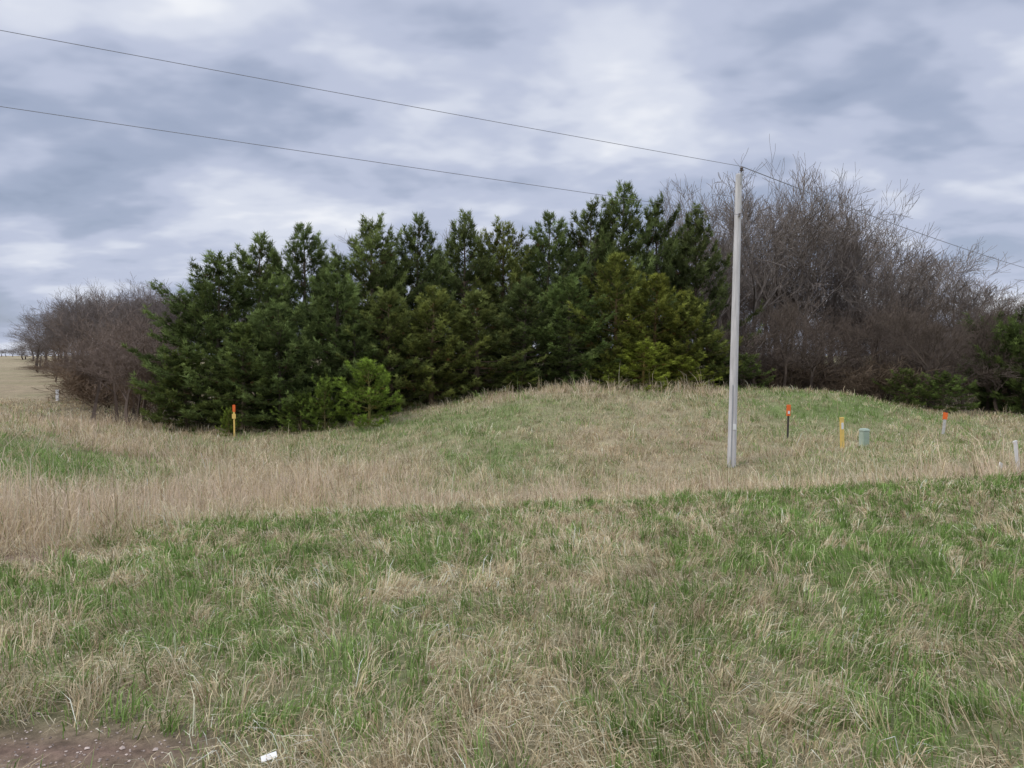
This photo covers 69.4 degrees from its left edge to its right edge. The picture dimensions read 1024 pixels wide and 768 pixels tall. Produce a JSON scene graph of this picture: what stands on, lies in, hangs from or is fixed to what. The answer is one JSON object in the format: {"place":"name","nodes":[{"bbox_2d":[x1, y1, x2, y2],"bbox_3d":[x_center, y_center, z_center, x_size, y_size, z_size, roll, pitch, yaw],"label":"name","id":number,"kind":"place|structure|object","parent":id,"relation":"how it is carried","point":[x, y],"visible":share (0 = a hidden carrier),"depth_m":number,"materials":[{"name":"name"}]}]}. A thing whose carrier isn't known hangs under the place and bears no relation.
{"place":"outdoors","nodes":[
{"label":"outdoors","id":0,"kind":"place"},
{"bbox_2d":[0,469,1023,767],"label":"mown grass","id":1,"kind":"structure","parent":0,"point":[746,537],"depth_m":4.61,"materials":[{"name":"green plant"}]},
{"bbox_2d":[0,356,1023,767],"bbox_3d":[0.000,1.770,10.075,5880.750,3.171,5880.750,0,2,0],"label":"ground","id":2,"kind":"structure","parent":0,"point":[14,382],"depth_m":4.83,"materials":[{"name":"green plant"}]},
{"bbox_2d":[44,321,135,418],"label":"bare tree","id":3,"kind":"object","parent":2,"relation":"on","point":[99,384],"visible":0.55,"depth_m":41.71,"materials":[{"name":"brown plant"}]},
{"bbox_2d":[45,290,153,422],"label":"bare tree","id":4,"kind":"object","parent":2,"relation":"on","point":[114,391],"visible":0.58,"depth_m":37.33,"materials":[{"name":"brown plant"}]},
{"bbox_2d":[67,332,176,423],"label":"bare tree","id":5,"kind":"object","parent":2,"relation":"on","point":[113,362],"visible":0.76,"depth_m":35.62,"materials":[{"name":"brown plant"}]},
{"bbox_2d":[89,338,193,423],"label":"bare tree","id":6,"kind":"object","parent":2,"relation":"on","point":[144,372],"visible":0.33,"depth_m":35.73,"materials":[{"name":"brown plant"}]},
{"bbox_2d":[99,296,201,422],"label":"bare tree","id":7,"kind":"object","parent":2,"relation":"on","point":[139,339],"visible":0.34,"depth_m":37.32,"materials":[{"name":"brown plant"}]},
{"bbox_2d":[128,343,240,431],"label":"pine tree","id":8,"kind":"object","parent":2,"relation":"on","point":[174,393],"visible":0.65,"depth_m":33.69,"materials":[{"name":"green plant"}]},
{"bbox_2d":[135,281,253,426],"bbox_3d":[-14.847,-1.472,35.874,6.250,7.277,7.685,0,2,4],"label":"pine tree","id":9,"kind":"object","parent":2,"relation":"on","point":[180,324],"visible":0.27,"depth_m":34.64,"materials":[{"name":"green plant"}]},
{"bbox_2d":[120,249,306,428],"bbox_3d":[-13.888,-2.124,35.456,8.257,8.836,7.244,0,2,-3],"label":"pine tree","id":10,"kind":"object","parent":2,"relation":"on","point":[205,289],"visible":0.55,"depth_m":34.16,"materials":[{"name":"green plant"}]},
{"bbox_2d":[0,666,440,767],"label":"gravel","id":11,"kind":"structure","parent":2,"relation":"on","point":[123,748],"depth_m":3.06,"materials":[{"name":"brown stone"}]},
{"bbox_2d":[215,406,240,435],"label":"young pine tree","id":12,"kind":"object","parent":2,"relation":"on","point":[229,413],"visible":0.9,"depth_m":31.30,"materials":[{"name":"green plant"}]},
{"bbox_2d":[232,405,235,436],"bbox_3d":[-11.679,1.554,31.077,0.160,1.355,0.058,0,2,0],"label":"yellow gas line marker","id":13,"kind":"object","parent":2,"relation":"on","point":[234,411],"visible":0.94,"depth_m":31.05,"materials":[{"name":"plastic"}]},
{"bbox_2d":[180,321,317,434],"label":"pine tree","id":14,"kind":"object","parent":2,"relation":"on","point":[242,340],"visible":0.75,"depth_m":32.52,"materials":[{"name":"green plant"}]},
{"bbox_2d":[190,230,325,416],"bbox_3d":[-12.212,-2.856,36.755,6.896,9.703,8.480,0,2,10],"label":"pine tree","id":15,"kind":"object","parent":2,"relation":"on","point":[265,246],"visible":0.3,"depth_m":35.85,"materials":[{"name":"green plant"}]},
{"bbox_2d":[201,258,334,404],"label":"pine tree","id":16,"kind":"object","parent":2,"relation":"on","point":[281,263],"visible":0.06,"depth_m":41.54,"materials":[{"name":"green plant"}]},
{"bbox_2d":[261,751,276,761],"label":"paper litter","id":17,"kind":"object","parent":2,"relation":"on","point":[272,754],"visible":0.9,"depth_m":2.91,"materials":[{"name":"white paper"}]},
{"bbox_2d":[216,298,329,429],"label":"pine tree","id":18,"kind":"object","parent":2,"relation":"on","point":[289,329],"visible":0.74,"depth_m":32.38,"materials":[{"name":"green plant"}]},
{"bbox_2d":[270,391,327,432],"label":"young pine tree","id":19,"kind":"object","parent":2,"relation":"on","point":[300,401],"visible":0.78,"depth_m":31.69,"materials":[{"name":"green plant"}]},
{"bbox_2d":[248,221,363,412],"bbox_3d":[-10.378,-3.274,37.810,7.718,10.217,7.706,2,3,41],"label":"pine tree","id":20,"kind":"object","parent":2,"relation":"on","point":[312,247],"visible":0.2,"depth_m":37.15,"materials":[{"name":"green plant"}]},
{"bbox_2d":[299,374,346,431],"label":"young pine tree","id":21,"kind":"object","parent":2,"relation":"on","point":[327,389],"visible":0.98,"depth_m":31.44,"materials":[{"name":"green plant"}]},
{"bbox_2d":[280,257,365,397],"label":"pine tree","id":22,"kind":"object","parent":2,"relation":"on","point":[328,302],"visible":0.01,"depth_m":42.02,"materials":[{"name":"green plant"}]},
{"bbox_2d":[259,253,414,423],"bbox_3d":[-8.141,-2.184,34.701,7.355,8.001,7.450,2,3,40],"label":"pine tree","id":23,"kind":"object","parent":2,"relation":"on","point":[349,293],"visible":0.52,"depth_m":33.83,"materials":[{"name":"green plant"}]},
{"bbox_2d":[293,308,412,418],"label":"pine tree","id":24,"kind":"object","parent":2,"relation":"on","point":[353,327],"visible":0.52,"depth_m":33.62,"materials":[{"name":"green plant"}]},
{"bbox_2d":[332,356,402,426],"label":"young pine tree","id":25,"kind":"object","parent":2,"relation":"on","point":[385,380],"visible":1,"depth_m":30.83,"materials":[{"name":"green plant"}]},
{"bbox_2d":[292,209,444,406],"bbox_3d":[-7.056,-3.647,37.532,7.506,10.398,6.585,-1,2,-28],"label":"pine tree","id":26,"kind":"object","parent":2,"relation":"on","point":[371,238],"visible":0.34,"depth_m":37.06,"materials":[{"name":"green plant"}]},
{"bbox_2d":[334,228,421,304],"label":"bare tree","id":27,"kind":"object","parent":2,"relation":"on","point":[365,252],"visible":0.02,"depth_m":47.77,"materials":[{"name":"brown plant"}]},
{"bbox_2d":[357,245,421,395],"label":"pine tree","id":28,"kind":"object","parent":2,"relation":"on","point":[406,286],"visible":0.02,"depth_m":43.26,"materials":[{"name":"green plant"}]},
{"bbox_2d":[328,287,453,414],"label":"pine tree","id":29,"kind":"object","parent":2,"relation":"on","point":[391,299],"visible":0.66,"depth_m":34.22,"materials":[{"name":"green plant"}]},
{"bbox_2d":[375,211,462,399],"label":"pine tree","id":30,"kind":"object","parent":2,"relation":"on","point":[432,260],"visible":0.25,"depth_m":39.06,"materials":[{"name":"green plant"}]},
{"bbox_2d":[369,284,494,407],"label":"pine tree","id":31,"kind":"object","parent":2,"relation":"on","point":[425,314],"visible":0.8,"depth_m":34.86,"materials":[{"name":"green plant"}]},
{"bbox_2d":[382,245,495,394],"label":"pine tree","id":32,"kind":"object","parent":2,"relation":"on","point":[441,250],"visible":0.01,"depth_m":43.97,"materials":[{"name":"green plant"}]},
{"bbox_2d":[399,219,507,331],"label":"bare tree","id":33,"kind":"object","parent":2,"relation":"on","point":[443,251],"visible":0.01,"depth_m":49.17,"materials":[{"name":"brown plant"}]},
{"bbox_2d":[411,288,547,397],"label":"pine tree","id":34,"kind":"object","parent":2,"relation":"on","point":[481,298],"visible":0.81,"depth_m":35.16,"materials":[{"name":"green plant"}]},
{"bbox_2d":[417,209,543,395],"bbox_3d":[-2.302,-4.387,40.090,6.250,10.339,7.685,-2,3,-35],"label":"pine tree","id":35,"kind":"object","parent":2,"relation":"on","point":[452,246],"visible":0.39,"depth_m":39.24,"materials":[{"name":"green plant"}]},
{"bbox_2d":[446,249,542,390],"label":"pine tree","id":36,"kind":"object","parent":2,"relation":"on","point":[488,328],"visible":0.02,"depth_m":43.87,"materials":[{"name":"green plant"}]},
{"bbox_2d":[447,215,549,390],"bbox_3d":[-0.769,-4.258,40.755,6.146,10.076,7.006,0,2,2],"label":"pine tree","id":37,"kind":"object","parent":2,"relation":"on","point":[501,250],"visible":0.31,"depth_m":39.93,"materials":[{"name":"green plant"}]},
{"bbox_2d":[0,237,1022,386],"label":"distant tree line","id":38,"kind":"object","parent":2,"relation":"on","point":[41,344],"visible":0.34,"depth_m":76.54,"materials":[{"name":"brown plant"}]},
{"bbox_2d":[0,367,1023,569],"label":"dry grass","id":39,"kind":"structure","parent":2,"relation":"on","point":[37,507],"depth_m":20.82,"materials":[{"name":"beige plant"}]},
{"bbox_2d":[16,275,1023,422],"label":"underbrush thicket","id":40,"kind":"object","parent":2,"relation":"on","point":[919,352],"visible":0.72,"depth_m":42.04,"materials":[{"name":"brown plant"}]},
{"bbox_2d":[495,236,550,322],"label":"bare tree","id":41,"kind":"object","parent":2,"relation":"on","point":[509,270],"visible":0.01,"depth_m":51.58,"materials":[{"name":"brown plant"}]},
{"bbox_2d":[504,370,542,392],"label":"young pine tree","id":42,"kind":"object","parent":2,"relation":"on","point":[522,380],"visible":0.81,"depth_m":34.77,"materials":[{"name":"green plant"}]},
{"bbox_2d":[479,274,593,389],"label":"pine tree","id":43,"kind":"object","parent":2,"relation":"on","point":[526,292],"visible":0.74,"depth_m":36.25,"materials":[{"name":"green plant"}]},
{"bbox_2d":[494,244,582,390],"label":"pine tree","id":44,"kind":"object","parent":2,"relation":"on","point":[522,249],"visible":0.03,"depth_m":44.23,"materials":[{"name":"green plant"}]},
{"bbox_2d":[495,209,621,388],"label":"pine tree","id":45,"kind":"object","parent":2,"relation":"on","point":[547,248],"visible":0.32,"depth_m":40.33,"materials":[{"name":"green plant"}]},
{"bbox_2d":[511,272,629,386],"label":"pine tree","id":46,"kind":"object","parent":2,"relation":"on","point":[578,298],"visible":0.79,"depth_m":35.98,"materials":[{"name":"green plant"}]},
{"bbox_2d":[531,237,612,383],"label":"pine tree","id":47,"kind":"object","parent":2,"relation":"on","point":[571,249],"visible":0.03,"depth_m":45.46,"materials":[{"name":"green plant"}]},
{"bbox_2d":[524,194,660,384],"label":"pine tree","id":48,"kind":"object","parent":2,"relation":"on","point":[582,240],"visible":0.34,"depth_m":41.00,"materials":[{"name":"green plant"}]},
{"bbox_2d":[550,229,652,381],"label":"pine tree","id":49,"kind":"object","parent":2,"relation":"on","point":[605,280],"depth_m":46.48,"materials":[{"name":"green plant"}]},
{"bbox_2d":[560,251,666,386],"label":"pine tree","id":50,"kind":"object","parent":2,"relation":"on","point":[617,270],"visible":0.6,"depth_m":36.31,"materials":[{"name":"green plant"}]},
{"bbox_2d":[585,362,643,387],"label":"young pine tree","id":51,"kind":"object","parent":2,"relation":"on","point":[610,369],"visible":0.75,"depth_m":34.83,"materials":[{"name":"green plant"}]},
{"bbox_2d":[554,179,689,384],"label":"pine tree","id":52,"kind":"object","parent":2,"relation":"on","point":[631,222],"visible":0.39,"depth_m":41.14,"materials":[{"name":"green plant"}]},
{"bbox_2d":[604,338,684,390],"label":"young pine tree","id":53,"kind":"object","parent":2,"relation":"on","point":[649,353],"visible":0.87,"depth_m":34.68,"materials":[{"name":"green plant"}]},
{"bbox_2d":[597,272,703,385],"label":"pine tree","id":54,"kind":"object","parent":2,"relation":"on","point":[664,289],"visible":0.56,"depth_m":36.85,"materials":[{"name":"green plant"}]},
{"bbox_2d":[600,191,711,379],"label":"pine tree","id":55,"kind":"object","parent":2,"relation":"on","point":[657,238],"visible":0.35,"depth_m":42.97,"materials":[{"name":"green plant"}]},
{"bbox_2d":[641,207,694,284],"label":"bare tree","id":56,"kind":"object","parent":2,"relation":"on","point":[660,234],"visible":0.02,"depth_m":48.66,"materials":[{"name":"brown plant"}]},
{"bbox_2d":[652,239,714,383],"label":"pine tree","id":57,"kind":"object","parent":2,"relation":"on","point":[684,278],"visible":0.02,"depth_m":46.19,"materials":[{"name":"green plant"}]},
{"bbox_2d":[646,354,721,389],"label":"young pine tree","id":58,"kind":"object","parent":2,"relation":"on","point":[682,366],"visible":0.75,"depth_m":35.23,"materials":[{"name":"green plant"}]},
{"bbox_2d":[644,289,742,386],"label":"pine tree","id":59,"kind":"object","parent":2,"relation":"on","point":[693,311],"visible":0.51,"depth_m":37.37,"materials":[{"name":"green plant"}]},
{"bbox_2d":[641,174,760,306],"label":"bare tree","id":60,"kind":"object","parent":2,"relation":"on","point":[681,216],"visible":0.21,"depth_m":49.76,"materials":[{"name":"brown plant"}]},
{"bbox_2d":[641,200,763,383],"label":"pine tree","id":61,"kind":"object","parent":2,"relation":"on","point":[721,291],"visible":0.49,"depth_m":42.38,"materials":[{"name":"green plant"}]},
{"bbox_2d":[678,324,729,387],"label":"pine tree","id":62,"kind":"object","parent":2,"relation":"on","point":[723,381],"visible":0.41,"depth_m":38.12,"materials":[{"name":"green plant"}]},
{"bbox_2d":[674,179,786,373],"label":"bare tree","id":63,"kind":"object","parent":2,"relation":"on","point":[729,267],"visible":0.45,"depth_m":47.25,"materials":[{"name":"brown plant"}]},
{"bbox_2d":[727,166,743,467],"bbox_3d":[6.322,-1.719,20.909,0.250,8.776,0.330,1,2,0],"label":"utility pole","id":64,"kind":"object","parent":2,"relation":"on","point":[732,413],"visible":0.97,"depth_m":20.87,"materials":[{"name":"wood"}]},
{"bbox_2d":[0,30,737,165],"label":"power line","id":65,"kind":"object","parent":64,"relation":"attached to","point":[346,94],"visible":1,"depth_m":16.65,"materials":[{"name":"metal"}]},
{"bbox_2d":[0,106,738,214],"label":"power line","id":66,"kind":"object","parent":64,"relation":"attached to","point":[346,157],"visible":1,"depth_m":16.63,"materials":[{"name":"metal"}]},
{"bbox_2d":[742,166,1023,267],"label":"power line","id":67,"kind":"object","parent":64,"relation":"attached to","point":[867,214],"visible":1,"depth_m":26.39,"materials":[{"name":"metal"}]},
{"bbox_2d":[671,174,820,322],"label":"bare tree","id":68,"kind":"object","parent":2,"relation":"on","point":[747,251],"visible":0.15,"depth_m":55.20,"materials":[{"name":"brown plant"}]},
{"bbox_2d":[719,353,775,388],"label":"young pine tree","id":69,"kind":"object","parent":2,"relation":"on","point":[746,360],"visible":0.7,"depth_m":37.75,"materials":[{"name":"green plant"}]},
{"bbox_2d":[722,161,814,386],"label":"bare tree","id":70,"kind":"object","parent":2,"relation":"on","point":[771,241],"visible":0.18,"depth_m":57.14,"materials":[{"name":"brown plant"}]},
{"bbox_2d":[697,150,856,385],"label":"bare tree","id":71,"kind":"object","parent":2,"relation":"on","point":[782,242],"visible":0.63,"depth_m":48.84,"materials":[{"name":"brown plant"}]},
{"bbox_2d":[711,134,851,385],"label":"bare tree","id":72,"kind":"object","parent":2,"relation":"on","point":[771,256],"visible":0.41,"depth_m":52.28,"materials":[{"name":"brown plant"}]},
{"bbox_2d":[786,405,790,438],"bbox_3d":[9.740,1.354,26.068,0.150,1.250,0.052,1,2,-11],"label":"orange utility marker","id":73,"kind":"object","parent":2,"relation":"on","point":[788,411],"visible":0.9,"depth_m":26.05,"materials":[{"name":"plastic"}]},
{"bbox_2d":[758,163,844,382],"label":"bare tree","id":74,"kind":"object","parent":2,"relation":"on","point":[801,254],"visible":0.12,"depth_m":58.79,"materials":[{"name":"brown plant"}]},
{"bbox_2d":[754,155,914,388],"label":"bare tree","id":75,"kind":"object","parent":2,"relation":"on","point":[809,285],"visible":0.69,"depth_m":48.71,"materials":[{"name":"brown plant"}]},
{"bbox_2d":[777,168,891,360],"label":"bare tree","id":76,"kind":"object","parent":2,"relation":"on","point":[847,204],"visible":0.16,"depth_m":55.49,"materials":[{"name":"brown plant"}]},
{"bbox_2d":[839,417,844,447],"bbox_3d":[10.301,1.555,23.069,0.160,1.040,0.057,-4,3,-17],"label":"yellow gas line marker","id":77,"kind":"object","parent":2,"relation":"on","point":[841,429],"visible":0.83,"depth_m":23.04,"materials":[{"name":"plastic"}]},
{"bbox_2d":[784,173,935,385],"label":"bare tree","id":78,"kind":"object","parent":2,"relation":"on","point":[839,251],"visible":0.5,"depth_m":51.48,"materials":[{"name":"brown plant"}]},
{"bbox_2d":[827,219,900,351],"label":"bare tree","id":79,"kind":"object","parent":2,"relation":"on","point":[875,277],"visible":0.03,"depth_m":61.14,"materials":[{"name":"brown plant"}]},
{"bbox_2d":[859,428,869,446],"bbox_3d":[11.473,1.766,24.085,0.300,0.635,0.270,-1,2,-14],"label":"utility pedestal","id":80,"kind":"object","parent":2,"relation":"on","point":[863,436],"visible":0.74,"depth_m":23.98,"materials":[{"name":"green metal"}]},
{"bbox_2d":[864,433,868,444],"bbox_3d":[11.501,1.778,23.976,0.190,0.380,0.008,-1,2,-14],"label":"door panel","id":81,"kind":"structure","parent":80,"relation":"in","point":[866,435],"depth_m":23.97,"materials":[{"name":"green metal"}]},
{"bbox_2d":[806,183,923,378],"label":"bare tree","id":82,"kind":"object","parent":2,"relation":"on","point":[845,261],"visible":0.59,"depth_m":51.71,"materials":[{"name":"brown plant"}]},
{"bbox_2d":[815,179,920,340],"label":"bare tree","id":83,"kind":"object","parent":2,"relation":"on","point":[867,230],"visible":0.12,"depth_m":58.19,"materials":[{"name":"brown plant"}]},
{"bbox_2d":[819,199,922,373],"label":"bare tree","id":84,"kind":"object","parent":2,"relation":"on","point":[879,263],"visible":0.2,"depth_m":55.41,"materials":[{"name":"brown plant"}]},
{"bbox_2d":[872,367,932,407],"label":"young pine tree","id":85,"kind":"object","parent":2,"relation":"on","point":[909,383],"visible":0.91,"depth_m":37.86,"materials":[{"name":"green plant"}]},
{"bbox_2d":[818,223,996,330],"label":"bare tree","id":86,"kind":"object","parent":2,"relation":"on","point":[917,269],"visible":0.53,"depth_m":51.01,"materials":[{"name":"brown plant"}]},
{"bbox_2d":[833,221,988,396],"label":"bare tree","id":87,"kind":"object","parent":2,"relation":"on","point":[905,285],"visible":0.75,"depth_m":48.28,"materials":[{"name":"brown plant"}]},
{"bbox_2d":[889,239,984,328],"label":"bare tree","id":88,"kind":"object","parent":2,"relation":"on","point":[953,273],"visible":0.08,"depth_m":59.82,"materials":[{"name":"brown plant"}]},
{"bbox_2d":[899,370,980,413],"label":"young pine tree","id":89,"kind":"object","parent":2,"relation":"on","point":[943,378],"visible":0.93,"depth_m":37.27,"materials":[{"name":"green plant"}]},
{"bbox_2d":[941,410,947,433],"bbox_3d":[17.004,1.525,29.070,0.160,1.000,0.060,6,3,11],"label":"orange utility marker","id":90,"kind":"object","parent":2,"relation":"on","point":[945,415],"visible":0.86,"depth_m":29.05,"materials":[{"name":"plastic"}]},
{"bbox_2d":[898,246,1006,385],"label":"bare tree","id":91,"kind":"object","parent":2,"relation":"on","point":[957,291],"visible":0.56,"depth_m":51.67,"materials":[{"name":"brown plant"}]},
{"bbox_2d":[916,252,1023,327],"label":"bare tree","id":92,"kind":"object","parent":2,"relation":"on","point":[986,289],"visible":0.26,"depth_m":54.04,"materials":[{"name":"brown plant"}]},
{"bbox_2d":[931,279,1023,391],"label":"bare tree","id":93,"kind":"object","parent":2,"relation":"on","point":[1018,306],"visible":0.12,"depth_m":54.20,"materials":[{"name":"brown plant"}]},
{"bbox_2d":[955,304,1023,408],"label":"young pine tree","id":94,"kind":"object","parent":2,"relation":"on","point":[983,399],"visible":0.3,"depth_m":40.72,"materials":[{"name":"green plant"}]},
{"bbox_2d":[967,313,1023,413],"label":"young pine tree","id":95,"kind":"object","parent":2,"relation":"on","point":[1010,335],"visible":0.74,"depth_m":38.98,"materials":[{"name":"green plant"}]},
{"bbox_2d":[989,332,1023,412],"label":"young pine tree","id":96,"kind":"object","parent":2,"relation":"on","point":[1016,398],"visible":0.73,"depth_m":38.52,"materials":[{"name":"green plant"}]},
{"bbox_2d":[1013,440,1019,470],"bbox_3d":[11.669,1.797,17.068,0.115,0.995,0.038,-10,4,-11],"label":"white marker post","id":97,"kind":"object","parent":2,"relation":"on","point":[1015,449],"visible":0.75,"depth_m":17.04,"materials":[{"name":"plastic"}]},
{"bbox_2d":[0,0,1023,355],"label":"sky","id":98,"kind":"structure","parent":0,"point":[929,93],"materials":[{"name":"grey"}]}
]}

